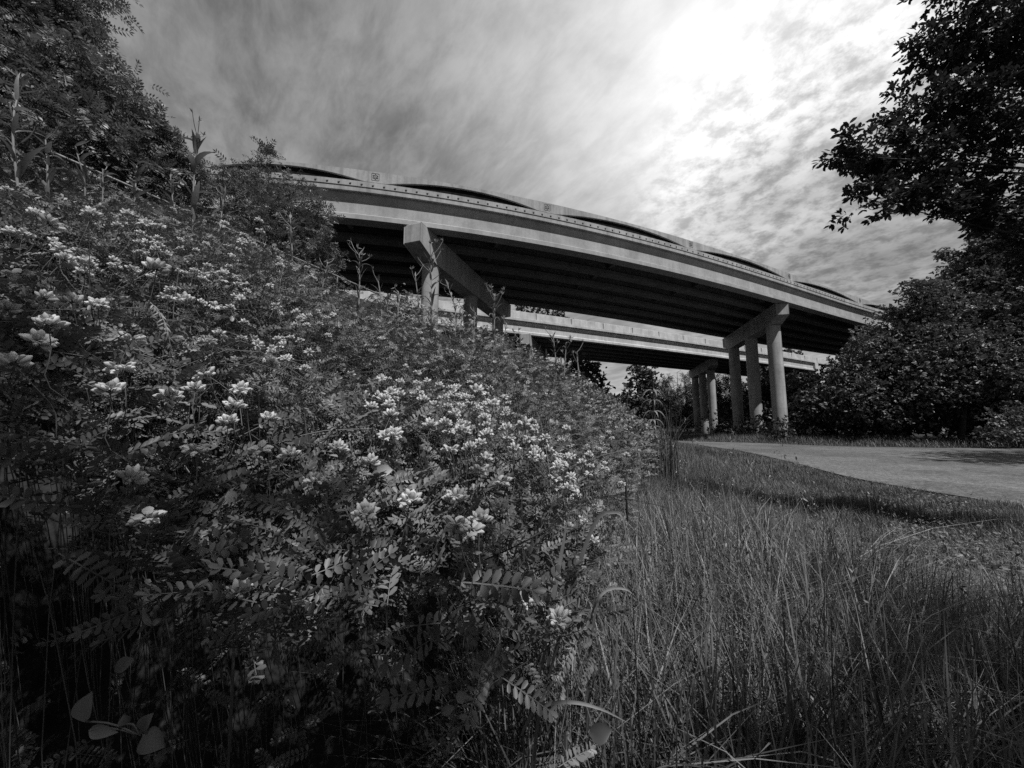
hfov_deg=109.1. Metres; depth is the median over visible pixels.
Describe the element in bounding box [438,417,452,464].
flower head
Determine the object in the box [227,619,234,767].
tall grass
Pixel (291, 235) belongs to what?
tall weed
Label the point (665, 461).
reed clump
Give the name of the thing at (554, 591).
tall grass
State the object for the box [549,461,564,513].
flower head
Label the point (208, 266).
flower head
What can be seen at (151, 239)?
flower head
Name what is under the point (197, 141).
tall weed
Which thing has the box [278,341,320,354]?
flower head
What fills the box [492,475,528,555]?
flower head
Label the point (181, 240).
flower head
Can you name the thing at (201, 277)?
flower head
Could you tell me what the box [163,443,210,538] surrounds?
flower head
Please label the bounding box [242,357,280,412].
flower head
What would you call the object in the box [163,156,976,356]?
road bridge
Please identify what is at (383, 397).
flower head
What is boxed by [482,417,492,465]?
flower head
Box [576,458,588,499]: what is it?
flower head
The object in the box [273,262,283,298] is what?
flower head
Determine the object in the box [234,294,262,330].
flower head
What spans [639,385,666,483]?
tiered weed
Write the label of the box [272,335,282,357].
flower head
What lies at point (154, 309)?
feather-shaped leaf
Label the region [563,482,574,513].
flower head
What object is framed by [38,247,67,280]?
flower head
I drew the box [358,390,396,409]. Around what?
flower head
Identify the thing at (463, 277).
bridge pier
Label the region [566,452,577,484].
flower head
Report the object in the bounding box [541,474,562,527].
flower head
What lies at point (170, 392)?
flower head
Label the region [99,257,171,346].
flower head
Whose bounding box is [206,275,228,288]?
flower head
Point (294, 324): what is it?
flower head
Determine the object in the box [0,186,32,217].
flower head
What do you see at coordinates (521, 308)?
leafy tree
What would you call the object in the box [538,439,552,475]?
flower head
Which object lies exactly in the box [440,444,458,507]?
flower head
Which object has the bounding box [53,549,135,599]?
pinnate leaf
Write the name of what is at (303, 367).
flower head
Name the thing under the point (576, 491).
flower head
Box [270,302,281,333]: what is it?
flower head
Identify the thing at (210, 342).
flower head
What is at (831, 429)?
leafy tree
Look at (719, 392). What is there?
conifer
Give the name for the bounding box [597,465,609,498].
flower head
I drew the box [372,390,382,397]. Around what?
flower head
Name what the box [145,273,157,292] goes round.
flower head
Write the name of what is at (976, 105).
oak tree
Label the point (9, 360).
flower head
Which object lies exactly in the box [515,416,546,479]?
flower head
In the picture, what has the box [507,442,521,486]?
flower head
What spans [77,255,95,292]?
flower head
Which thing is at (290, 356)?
flower head
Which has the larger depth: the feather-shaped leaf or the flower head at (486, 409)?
the flower head at (486, 409)
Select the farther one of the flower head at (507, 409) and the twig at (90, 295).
the flower head at (507, 409)
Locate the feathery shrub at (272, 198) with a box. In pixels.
[160,135,349,274]
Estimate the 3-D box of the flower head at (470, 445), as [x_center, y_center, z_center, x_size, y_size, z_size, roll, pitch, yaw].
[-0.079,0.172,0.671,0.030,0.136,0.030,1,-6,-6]
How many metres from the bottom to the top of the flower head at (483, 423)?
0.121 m
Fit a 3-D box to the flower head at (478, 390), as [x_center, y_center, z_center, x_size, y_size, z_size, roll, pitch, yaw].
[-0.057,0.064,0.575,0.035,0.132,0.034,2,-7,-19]
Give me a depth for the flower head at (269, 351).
1.03 m
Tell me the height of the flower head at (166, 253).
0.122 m
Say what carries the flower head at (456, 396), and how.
on the crown vetch
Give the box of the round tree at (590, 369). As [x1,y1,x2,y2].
[561,347,615,400]
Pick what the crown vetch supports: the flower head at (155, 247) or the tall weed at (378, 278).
the flower head at (155, 247)
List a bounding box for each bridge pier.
[404,222,510,357]
[520,334,546,371]
[689,358,718,433]
[722,302,789,439]
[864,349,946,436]
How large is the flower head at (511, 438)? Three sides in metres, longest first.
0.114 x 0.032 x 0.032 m
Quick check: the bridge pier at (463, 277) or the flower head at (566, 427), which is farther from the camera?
the bridge pier at (463, 277)
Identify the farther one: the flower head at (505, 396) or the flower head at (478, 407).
the flower head at (505, 396)
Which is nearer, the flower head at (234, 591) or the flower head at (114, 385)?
the flower head at (234, 591)
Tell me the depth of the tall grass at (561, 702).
0.51 m
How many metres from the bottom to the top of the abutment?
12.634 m
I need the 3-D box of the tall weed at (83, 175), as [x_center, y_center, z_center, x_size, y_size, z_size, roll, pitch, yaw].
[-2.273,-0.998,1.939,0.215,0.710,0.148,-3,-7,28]
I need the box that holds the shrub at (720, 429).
[697,409,732,434]
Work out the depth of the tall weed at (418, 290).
3.32 m
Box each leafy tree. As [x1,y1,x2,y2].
[515,305,553,315]
[552,310,573,361]
[689,377,720,419]
[728,365,802,433]
[769,356,898,438]
[782,348,802,354]
[785,368,828,432]
[810,299,974,440]
[881,236,1023,443]
[934,222,1023,421]
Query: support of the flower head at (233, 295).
on the crown vetch
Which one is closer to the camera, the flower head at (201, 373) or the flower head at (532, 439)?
the flower head at (201, 373)
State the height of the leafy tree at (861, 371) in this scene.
13.135 m
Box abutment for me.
[760,363,821,432]
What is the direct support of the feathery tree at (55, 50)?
on the hill
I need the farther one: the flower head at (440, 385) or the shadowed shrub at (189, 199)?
the shadowed shrub at (189, 199)
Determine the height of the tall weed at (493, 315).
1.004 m
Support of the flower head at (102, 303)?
on the crown vetch
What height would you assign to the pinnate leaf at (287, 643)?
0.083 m
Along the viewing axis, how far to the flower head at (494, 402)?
0.66 m
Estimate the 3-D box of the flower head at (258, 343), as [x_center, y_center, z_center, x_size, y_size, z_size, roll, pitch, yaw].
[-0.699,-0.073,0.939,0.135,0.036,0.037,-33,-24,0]
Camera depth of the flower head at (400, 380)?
1.06 m
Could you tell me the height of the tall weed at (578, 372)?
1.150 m
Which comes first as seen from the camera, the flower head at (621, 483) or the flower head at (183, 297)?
the flower head at (183, 297)
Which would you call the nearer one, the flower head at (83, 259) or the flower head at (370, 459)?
the flower head at (370, 459)
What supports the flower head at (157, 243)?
on the crown vetch
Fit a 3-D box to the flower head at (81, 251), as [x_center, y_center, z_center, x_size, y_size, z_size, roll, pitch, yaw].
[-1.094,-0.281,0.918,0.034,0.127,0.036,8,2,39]
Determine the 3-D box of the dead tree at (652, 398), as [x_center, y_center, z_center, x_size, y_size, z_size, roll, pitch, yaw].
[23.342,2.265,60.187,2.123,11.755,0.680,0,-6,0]
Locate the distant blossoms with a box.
[0,134,666,463]
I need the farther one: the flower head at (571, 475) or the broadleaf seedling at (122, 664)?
the flower head at (571, 475)
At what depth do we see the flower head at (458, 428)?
0.72 m
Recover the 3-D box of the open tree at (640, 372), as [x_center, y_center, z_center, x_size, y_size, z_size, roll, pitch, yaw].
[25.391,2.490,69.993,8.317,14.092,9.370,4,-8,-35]
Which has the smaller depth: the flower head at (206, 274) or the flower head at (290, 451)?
the flower head at (290, 451)
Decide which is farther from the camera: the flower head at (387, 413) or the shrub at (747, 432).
the shrub at (747, 432)
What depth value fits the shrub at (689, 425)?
48.84 m
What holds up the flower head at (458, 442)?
on the crown vetch
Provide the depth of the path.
13.43 m
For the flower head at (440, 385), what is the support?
on the crown vetch
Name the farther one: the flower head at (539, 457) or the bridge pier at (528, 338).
the bridge pier at (528, 338)
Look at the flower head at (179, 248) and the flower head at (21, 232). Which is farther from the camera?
the flower head at (179, 248)
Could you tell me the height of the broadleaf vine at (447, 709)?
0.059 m
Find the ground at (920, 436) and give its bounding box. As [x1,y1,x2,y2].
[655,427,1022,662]
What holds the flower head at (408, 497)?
on the crown vetch
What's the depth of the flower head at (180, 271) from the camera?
1.10 m
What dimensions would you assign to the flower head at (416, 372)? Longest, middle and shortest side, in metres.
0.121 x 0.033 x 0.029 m
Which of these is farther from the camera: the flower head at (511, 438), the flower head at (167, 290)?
the flower head at (167, 290)
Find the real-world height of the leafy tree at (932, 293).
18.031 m
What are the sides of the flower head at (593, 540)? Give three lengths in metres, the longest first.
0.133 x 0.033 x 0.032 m
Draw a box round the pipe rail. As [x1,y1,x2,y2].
[51,151,390,309]
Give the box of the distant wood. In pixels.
[613,391,946,428]
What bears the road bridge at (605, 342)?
on the bridge pier at (700, 386)
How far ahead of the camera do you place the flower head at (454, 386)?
1.13 m
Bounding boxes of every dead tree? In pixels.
[649,366,656,425]
[676,371,680,431]
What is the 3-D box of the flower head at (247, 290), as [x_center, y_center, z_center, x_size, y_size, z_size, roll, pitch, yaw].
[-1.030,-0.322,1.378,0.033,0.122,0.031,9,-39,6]
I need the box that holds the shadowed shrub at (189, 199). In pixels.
[112,175,226,237]
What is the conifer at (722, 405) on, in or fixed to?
on the ground at (920, 436)
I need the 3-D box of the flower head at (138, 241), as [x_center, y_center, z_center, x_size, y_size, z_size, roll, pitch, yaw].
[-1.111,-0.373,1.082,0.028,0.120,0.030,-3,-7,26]
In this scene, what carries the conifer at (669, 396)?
on the ground at (920, 436)
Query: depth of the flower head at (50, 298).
0.59 m
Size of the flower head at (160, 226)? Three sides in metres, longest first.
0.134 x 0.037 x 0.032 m
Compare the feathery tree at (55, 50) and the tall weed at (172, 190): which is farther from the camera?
the feathery tree at (55, 50)
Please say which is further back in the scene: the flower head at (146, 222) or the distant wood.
the distant wood
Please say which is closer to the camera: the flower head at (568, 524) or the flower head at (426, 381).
the flower head at (568, 524)
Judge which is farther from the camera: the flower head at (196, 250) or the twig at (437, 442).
the flower head at (196, 250)
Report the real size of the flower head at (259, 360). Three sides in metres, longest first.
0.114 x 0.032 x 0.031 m
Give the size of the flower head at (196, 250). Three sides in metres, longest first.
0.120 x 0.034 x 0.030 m
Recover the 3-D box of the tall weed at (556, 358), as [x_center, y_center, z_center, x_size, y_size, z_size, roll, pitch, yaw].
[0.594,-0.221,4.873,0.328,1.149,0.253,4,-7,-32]
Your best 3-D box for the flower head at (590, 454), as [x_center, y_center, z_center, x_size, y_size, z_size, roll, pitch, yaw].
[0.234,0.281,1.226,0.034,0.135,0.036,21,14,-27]
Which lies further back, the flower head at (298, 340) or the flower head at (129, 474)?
the flower head at (298, 340)
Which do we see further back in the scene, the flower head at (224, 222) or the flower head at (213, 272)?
the flower head at (224, 222)
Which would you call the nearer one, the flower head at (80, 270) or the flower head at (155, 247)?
the flower head at (80, 270)
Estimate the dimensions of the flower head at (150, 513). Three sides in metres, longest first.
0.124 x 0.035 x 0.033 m
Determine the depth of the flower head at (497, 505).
0.48 m
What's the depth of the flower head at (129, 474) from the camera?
0.43 m
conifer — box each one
[650,373,691,431]
[668,372,699,431]
[707,373,730,427]
[715,372,749,432]
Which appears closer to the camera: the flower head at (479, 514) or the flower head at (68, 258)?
the flower head at (479, 514)
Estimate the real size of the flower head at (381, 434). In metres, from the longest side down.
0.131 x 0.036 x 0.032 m
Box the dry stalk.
[625,475,628,520]
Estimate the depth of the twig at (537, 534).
0.53 m
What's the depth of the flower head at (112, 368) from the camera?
0.51 m
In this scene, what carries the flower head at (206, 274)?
on the crown vetch
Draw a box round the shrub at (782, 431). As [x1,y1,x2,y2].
[764,415,803,440]
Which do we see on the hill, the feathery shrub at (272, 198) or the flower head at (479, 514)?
the feathery shrub at (272, 198)
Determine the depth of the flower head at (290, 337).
1.25 m
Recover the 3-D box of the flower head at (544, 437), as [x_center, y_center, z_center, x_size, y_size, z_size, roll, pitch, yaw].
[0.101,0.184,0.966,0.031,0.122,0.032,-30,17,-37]
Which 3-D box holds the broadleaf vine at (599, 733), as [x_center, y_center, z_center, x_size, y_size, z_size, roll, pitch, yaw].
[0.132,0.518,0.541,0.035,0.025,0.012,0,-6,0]
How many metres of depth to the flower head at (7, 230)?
0.79 m
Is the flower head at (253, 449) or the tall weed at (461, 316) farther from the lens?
the tall weed at (461, 316)
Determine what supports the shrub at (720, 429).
on the ground at (920, 436)
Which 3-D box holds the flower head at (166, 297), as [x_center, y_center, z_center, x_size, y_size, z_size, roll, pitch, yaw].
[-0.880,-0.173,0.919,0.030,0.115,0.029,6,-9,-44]
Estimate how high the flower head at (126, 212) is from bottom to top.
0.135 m
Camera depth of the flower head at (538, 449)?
0.84 m
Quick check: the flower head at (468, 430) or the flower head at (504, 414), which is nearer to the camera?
the flower head at (468, 430)
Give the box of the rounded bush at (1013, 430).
[972,400,1023,448]
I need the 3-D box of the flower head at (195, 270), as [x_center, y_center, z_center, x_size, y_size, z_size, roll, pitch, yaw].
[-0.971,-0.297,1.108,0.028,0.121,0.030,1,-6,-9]
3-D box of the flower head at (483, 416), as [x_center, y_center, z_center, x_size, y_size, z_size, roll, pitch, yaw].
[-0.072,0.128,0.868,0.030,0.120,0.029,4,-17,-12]
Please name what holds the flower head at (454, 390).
on the crown vetch
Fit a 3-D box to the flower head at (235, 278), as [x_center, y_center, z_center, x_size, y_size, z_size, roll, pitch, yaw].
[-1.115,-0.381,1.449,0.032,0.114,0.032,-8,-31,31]
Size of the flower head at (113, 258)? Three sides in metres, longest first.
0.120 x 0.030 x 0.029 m
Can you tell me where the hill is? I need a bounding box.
[0,166,648,767]
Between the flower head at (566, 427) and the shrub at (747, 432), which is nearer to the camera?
the flower head at (566, 427)
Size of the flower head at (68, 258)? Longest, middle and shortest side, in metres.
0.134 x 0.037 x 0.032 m
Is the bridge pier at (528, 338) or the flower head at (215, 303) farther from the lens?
the bridge pier at (528, 338)
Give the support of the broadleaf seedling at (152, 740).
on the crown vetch
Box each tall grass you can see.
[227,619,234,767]
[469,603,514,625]
[520,700,629,735]
[531,684,546,767]
[538,519,567,676]
[545,510,627,689]
[547,530,552,758]
[586,592,599,765]
[590,586,633,622]
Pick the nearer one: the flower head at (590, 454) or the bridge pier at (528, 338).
the flower head at (590, 454)
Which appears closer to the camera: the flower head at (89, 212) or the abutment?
the flower head at (89, 212)
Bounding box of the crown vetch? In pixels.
[0,145,681,767]
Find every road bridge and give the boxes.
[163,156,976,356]
[342,290,826,375]
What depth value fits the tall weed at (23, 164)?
1.60 m
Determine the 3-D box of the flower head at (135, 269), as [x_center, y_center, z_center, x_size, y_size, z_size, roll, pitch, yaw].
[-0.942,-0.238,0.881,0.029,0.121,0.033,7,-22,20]
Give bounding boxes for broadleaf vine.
[212,484,246,536]
[371,464,415,482]
[441,691,467,751]
[589,722,611,744]
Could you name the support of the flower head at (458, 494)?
on the crown vetch
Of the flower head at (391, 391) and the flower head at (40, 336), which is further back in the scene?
the flower head at (391, 391)
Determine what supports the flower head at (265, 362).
on the crown vetch
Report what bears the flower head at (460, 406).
on the crown vetch
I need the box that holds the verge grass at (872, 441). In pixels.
[665,431,1023,448]
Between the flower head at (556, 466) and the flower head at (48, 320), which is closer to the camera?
the flower head at (48, 320)
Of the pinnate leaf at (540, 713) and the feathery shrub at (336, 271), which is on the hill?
the feathery shrub at (336, 271)
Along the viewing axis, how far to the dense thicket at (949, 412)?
28.47 m
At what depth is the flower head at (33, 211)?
0.81 m
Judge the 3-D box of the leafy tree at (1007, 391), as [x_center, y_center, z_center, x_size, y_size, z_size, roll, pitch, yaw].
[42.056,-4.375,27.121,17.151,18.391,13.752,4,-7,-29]
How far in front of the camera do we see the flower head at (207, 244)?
1.50 m
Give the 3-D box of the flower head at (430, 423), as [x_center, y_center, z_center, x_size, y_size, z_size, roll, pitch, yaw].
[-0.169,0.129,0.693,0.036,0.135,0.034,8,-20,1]
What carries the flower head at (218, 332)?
on the crown vetch
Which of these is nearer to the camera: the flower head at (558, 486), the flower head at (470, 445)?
the flower head at (470, 445)
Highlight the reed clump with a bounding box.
[644,397,696,481]
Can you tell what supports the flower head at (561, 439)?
on the crown vetch
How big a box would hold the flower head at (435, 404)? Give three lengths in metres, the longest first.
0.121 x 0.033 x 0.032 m
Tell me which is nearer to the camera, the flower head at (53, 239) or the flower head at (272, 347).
the flower head at (53, 239)
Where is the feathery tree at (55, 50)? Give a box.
[0,0,217,207]
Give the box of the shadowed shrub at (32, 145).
[0,126,214,227]
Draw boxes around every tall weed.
[0,70,47,188]
[22,120,67,201]
[65,134,97,228]
[95,162,116,256]
[121,151,152,258]
[163,171,183,228]
[175,108,218,237]
[209,172,233,276]
[251,238,270,276]
[276,208,301,323]
[315,254,336,332]
[347,240,373,330]
[371,267,393,330]
[388,284,410,354]
[407,263,423,335]
[418,239,443,357]
[437,279,461,342]
[456,298,465,350]
[467,304,476,362]
[484,282,508,368]
[496,315,508,365]
[512,327,522,376]
[543,326,560,399]
[561,335,572,393]
[571,343,584,411]
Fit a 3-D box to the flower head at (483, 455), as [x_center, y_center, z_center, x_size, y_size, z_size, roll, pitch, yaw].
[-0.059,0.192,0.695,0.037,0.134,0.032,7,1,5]
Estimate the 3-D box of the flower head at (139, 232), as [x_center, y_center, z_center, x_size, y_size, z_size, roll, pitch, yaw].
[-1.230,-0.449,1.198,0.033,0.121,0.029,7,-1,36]
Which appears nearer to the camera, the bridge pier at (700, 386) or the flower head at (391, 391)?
the flower head at (391, 391)
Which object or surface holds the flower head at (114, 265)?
on the crown vetch
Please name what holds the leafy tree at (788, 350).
on the ground at (920, 436)
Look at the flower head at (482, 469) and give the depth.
0.58 m
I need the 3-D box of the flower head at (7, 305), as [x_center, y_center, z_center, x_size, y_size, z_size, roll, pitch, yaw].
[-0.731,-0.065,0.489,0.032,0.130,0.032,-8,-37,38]
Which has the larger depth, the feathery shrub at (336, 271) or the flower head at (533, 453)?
the feathery shrub at (336, 271)
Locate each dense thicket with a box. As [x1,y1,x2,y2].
[758,342,1022,440]
[796,380,1023,439]
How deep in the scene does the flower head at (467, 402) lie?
0.98 m
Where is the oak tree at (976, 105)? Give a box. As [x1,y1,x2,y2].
[812,0,1023,313]
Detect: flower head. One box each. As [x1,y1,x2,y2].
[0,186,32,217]
[0,212,66,249]
[0,225,21,248]
[0,289,58,321]
[0,299,23,314]
[0,351,56,437]
[1,268,51,329]
[8,328,58,391]
[12,228,36,279]
[17,207,44,257]
[31,312,88,412]
[34,237,62,278]
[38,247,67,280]
[39,251,78,304]
[47,241,66,295]
[49,243,77,291]
[54,292,101,359]
[69,247,88,292]
[72,206,101,266]
[72,266,95,325]
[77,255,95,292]
[81,263,98,291]
[84,296,110,342]
[91,377,144,470]
[95,255,121,275]
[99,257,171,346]
[102,361,135,449]
[106,262,122,309]
[109,464,149,582]
[111,221,124,262]
[115,264,141,296]
[116,331,147,410]
[117,208,133,256]
[121,386,184,462]
[126,235,154,243]
[126,506,166,608]
[132,239,145,278]
[132,248,150,278]
[134,230,145,255]
[136,217,155,265]
[140,238,151,264]
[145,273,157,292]
[148,244,168,284]
[150,234,162,254]
[152,223,175,268]
[152,241,164,257]
[153,270,166,300]
[155,250,172,287]
[157,292,172,329]
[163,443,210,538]
[164,286,205,321]
[167,237,184,248]
[167,380,205,466]
[172,291,216,360]
[175,268,188,290]
[176,246,183,265]
[181,263,213,284]
[185,298,207,319]
[189,267,199,305]
[192,247,199,267]
[192,274,208,315]
[192,338,217,400]
[192,366,241,423]
[194,301,219,317]
[196,272,209,305]
[202,241,209,264]
[203,413,238,499]
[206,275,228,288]
[207,268,227,297]
[210,328,227,381]
[216,220,229,249]
[216,396,247,475]
[218,270,227,295]
[219,293,236,326]
[224,304,250,328]
[224,338,264,368]
[225,577,253,684]
[227,275,241,290]
[229,281,242,300]
[229,380,252,443]
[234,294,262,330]
[235,335,247,355]
[236,237,249,278]
[239,318,249,335]
[242,288,250,295]
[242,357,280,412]
[247,440,273,500]
[250,216,263,242]
[253,358,264,375]
[255,228,264,261]
[260,411,280,492]
[262,358,277,411]
[264,354,289,394]
[265,282,273,302]
[265,348,275,377]
[267,344,297,375]
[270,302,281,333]
[271,322,297,330]
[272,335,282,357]
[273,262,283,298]
[276,445,300,531]
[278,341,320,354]
[283,354,293,393]
[286,335,294,351]
[291,308,300,334]
[291,471,327,538]
[295,337,313,365]
[296,315,304,333]
[299,364,310,388]
[303,348,314,356]
[319,452,380,520]
[328,438,349,511]
[341,371,355,401]
[350,498,380,588]
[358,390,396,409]
[358,408,398,470]
[364,401,378,452]
[371,399,395,453]
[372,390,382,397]
[375,374,386,389]
[376,393,391,451]
[376,428,405,487]
[382,426,403,464]
[383,386,401,426]
[391,396,421,411]
[393,390,405,426]
[396,378,404,384]
[397,488,422,561]
[406,370,421,400]
[407,386,423,406]
[410,390,418,421]
[410,484,469,584]
[416,394,430,450]
[418,400,439,428]
[421,417,437,458]
[423,377,447,392]
[424,408,460,456]
[435,381,443,415]
[437,394,450,445]
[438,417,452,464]
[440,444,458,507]
[441,402,452,445]
[442,427,455,472]
[443,515,472,633]
[448,424,461,483]
[449,384,457,401]
[449,388,473,410]
[449,426,471,475]
[450,418,465,473]
[453,424,466,476]
[454,393,461,401]
[454,402,489,443]
[454,518,485,615]
[461,399,474,442]
[461,440,476,500]
[464,383,486,467]
[465,438,486,487]
[467,506,500,614]
[469,464,488,548]
[473,404,483,423]
[475,405,489,415]
[476,498,510,600]
[477,450,492,495]
[478,413,488,449]
[478,427,493,459]
[478,429,512,471]
[479,420,490,462]
[480,385,493,403]
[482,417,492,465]
[485,398,499,456]
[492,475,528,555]
[493,591,533,655]
[497,406,510,424]
[498,422,511,486]
[500,394,508,420]
[500,411,508,418]
[502,434,515,490]
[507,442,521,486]
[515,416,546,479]
[524,435,535,469]
[527,448,554,500]
[529,444,541,484]
[530,424,550,445]
[532,446,545,496]
[534,452,555,512]
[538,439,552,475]
[539,451,561,486]
[540,433,554,460]
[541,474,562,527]
[543,444,554,490]
[546,605,571,746]
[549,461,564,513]
[549,484,581,516]
[551,482,564,539]
[554,458,564,507]
[556,437,564,473]
[557,460,568,509]
[558,472,576,519]
[558,520,575,590]
[562,424,570,453]
[562,452,571,494]
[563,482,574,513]
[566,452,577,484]
[570,493,577,536]
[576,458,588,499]
[576,535,599,583]
[578,450,593,471]
[584,471,596,505]
[586,463,594,496]
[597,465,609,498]
[605,481,625,508]
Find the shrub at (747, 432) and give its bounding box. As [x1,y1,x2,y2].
[730,414,773,435]
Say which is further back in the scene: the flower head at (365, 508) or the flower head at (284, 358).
the flower head at (284, 358)
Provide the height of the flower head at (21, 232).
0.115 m
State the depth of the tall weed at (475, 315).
3.48 m
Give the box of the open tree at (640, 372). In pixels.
[614,365,672,418]
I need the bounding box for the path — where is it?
[675,441,1023,504]
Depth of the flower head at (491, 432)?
0.83 m
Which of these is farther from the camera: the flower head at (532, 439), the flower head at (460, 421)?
the flower head at (532, 439)
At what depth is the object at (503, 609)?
0.47 m
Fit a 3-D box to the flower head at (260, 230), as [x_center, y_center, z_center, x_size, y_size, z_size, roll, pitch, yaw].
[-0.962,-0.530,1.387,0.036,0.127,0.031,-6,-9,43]
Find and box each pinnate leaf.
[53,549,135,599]
[283,583,304,650]
[412,577,459,595]
[449,568,545,602]
[449,599,478,646]
[501,674,557,722]
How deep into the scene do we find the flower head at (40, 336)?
0.47 m
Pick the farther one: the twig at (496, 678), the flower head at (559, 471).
the flower head at (559, 471)
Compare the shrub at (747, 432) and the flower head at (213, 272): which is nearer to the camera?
the flower head at (213, 272)
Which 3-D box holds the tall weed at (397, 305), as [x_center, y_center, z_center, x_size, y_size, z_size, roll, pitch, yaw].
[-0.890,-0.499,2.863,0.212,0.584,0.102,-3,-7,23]
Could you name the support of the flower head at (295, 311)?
on the crown vetch
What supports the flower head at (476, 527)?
on the crown vetch
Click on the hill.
(32, 678)
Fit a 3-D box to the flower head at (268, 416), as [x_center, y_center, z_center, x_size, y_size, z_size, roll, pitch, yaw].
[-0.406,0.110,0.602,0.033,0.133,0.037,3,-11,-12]
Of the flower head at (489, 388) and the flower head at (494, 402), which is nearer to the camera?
the flower head at (494, 402)
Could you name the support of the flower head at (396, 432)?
on the crown vetch
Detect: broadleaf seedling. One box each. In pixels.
[71,691,164,754]
[114,611,161,672]
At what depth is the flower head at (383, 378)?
1.00 m
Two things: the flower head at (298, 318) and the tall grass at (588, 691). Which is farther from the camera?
the flower head at (298, 318)
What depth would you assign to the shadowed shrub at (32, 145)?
3.41 m
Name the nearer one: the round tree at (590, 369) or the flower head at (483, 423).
the flower head at (483, 423)
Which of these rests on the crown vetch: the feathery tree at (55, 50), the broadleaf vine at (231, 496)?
the broadleaf vine at (231, 496)
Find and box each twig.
[34,511,149,549]
[89,224,106,414]
[376,397,478,496]
[416,641,559,687]
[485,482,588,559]
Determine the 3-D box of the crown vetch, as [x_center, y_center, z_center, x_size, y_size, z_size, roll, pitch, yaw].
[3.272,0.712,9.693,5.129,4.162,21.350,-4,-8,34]
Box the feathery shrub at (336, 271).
[293,250,344,291]
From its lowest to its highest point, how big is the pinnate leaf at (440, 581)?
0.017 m
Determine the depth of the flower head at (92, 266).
0.81 m
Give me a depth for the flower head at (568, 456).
0.99 m
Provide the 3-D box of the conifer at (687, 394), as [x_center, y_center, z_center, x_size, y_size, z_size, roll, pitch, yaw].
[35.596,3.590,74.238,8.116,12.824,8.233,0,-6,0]
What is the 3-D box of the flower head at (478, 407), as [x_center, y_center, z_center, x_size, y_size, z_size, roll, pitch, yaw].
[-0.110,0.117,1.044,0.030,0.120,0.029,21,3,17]
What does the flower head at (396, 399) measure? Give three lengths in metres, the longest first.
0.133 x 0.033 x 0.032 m
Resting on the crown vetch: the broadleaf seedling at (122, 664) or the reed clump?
the broadleaf seedling at (122, 664)
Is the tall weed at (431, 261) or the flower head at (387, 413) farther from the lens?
the tall weed at (431, 261)
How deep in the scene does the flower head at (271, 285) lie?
1.47 m
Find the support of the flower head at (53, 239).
on the crown vetch
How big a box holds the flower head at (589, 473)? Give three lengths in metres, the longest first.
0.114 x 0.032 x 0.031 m
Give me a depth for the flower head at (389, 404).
0.73 m
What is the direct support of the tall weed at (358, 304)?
on the hill
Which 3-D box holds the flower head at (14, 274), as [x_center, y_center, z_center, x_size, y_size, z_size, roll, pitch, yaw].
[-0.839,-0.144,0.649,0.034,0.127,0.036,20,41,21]
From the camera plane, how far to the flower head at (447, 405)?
0.93 m
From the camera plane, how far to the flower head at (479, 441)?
0.75 m
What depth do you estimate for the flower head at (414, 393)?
1.01 m
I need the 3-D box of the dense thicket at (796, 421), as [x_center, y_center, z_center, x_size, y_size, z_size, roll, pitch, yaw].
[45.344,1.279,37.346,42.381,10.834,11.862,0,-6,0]
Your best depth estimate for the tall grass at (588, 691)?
0.77 m
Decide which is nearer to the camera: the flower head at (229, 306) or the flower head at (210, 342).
the flower head at (210, 342)
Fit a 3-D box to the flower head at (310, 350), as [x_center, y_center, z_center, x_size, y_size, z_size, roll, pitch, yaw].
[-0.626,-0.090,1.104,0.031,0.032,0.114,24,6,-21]
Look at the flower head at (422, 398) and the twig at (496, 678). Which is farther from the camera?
the flower head at (422, 398)
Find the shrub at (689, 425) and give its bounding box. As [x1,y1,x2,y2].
[672,418,702,434]
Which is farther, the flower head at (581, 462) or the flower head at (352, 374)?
the flower head at (352, 374)
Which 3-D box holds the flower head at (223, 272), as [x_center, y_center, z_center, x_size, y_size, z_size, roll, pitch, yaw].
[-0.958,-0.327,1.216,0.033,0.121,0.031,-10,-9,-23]
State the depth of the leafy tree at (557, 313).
69.38 m
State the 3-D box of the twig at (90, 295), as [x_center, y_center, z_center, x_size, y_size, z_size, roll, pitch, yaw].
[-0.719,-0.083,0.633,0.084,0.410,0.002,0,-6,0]
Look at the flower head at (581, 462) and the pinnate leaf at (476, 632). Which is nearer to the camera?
the pinnate leaf at (476, 632)
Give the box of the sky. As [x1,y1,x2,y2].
[40,0,1023,404]
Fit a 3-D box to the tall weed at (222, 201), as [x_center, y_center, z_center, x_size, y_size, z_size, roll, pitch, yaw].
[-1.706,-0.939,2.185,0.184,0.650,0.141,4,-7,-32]
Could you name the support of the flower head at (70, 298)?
on the crown vetch
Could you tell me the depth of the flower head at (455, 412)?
0.75 m

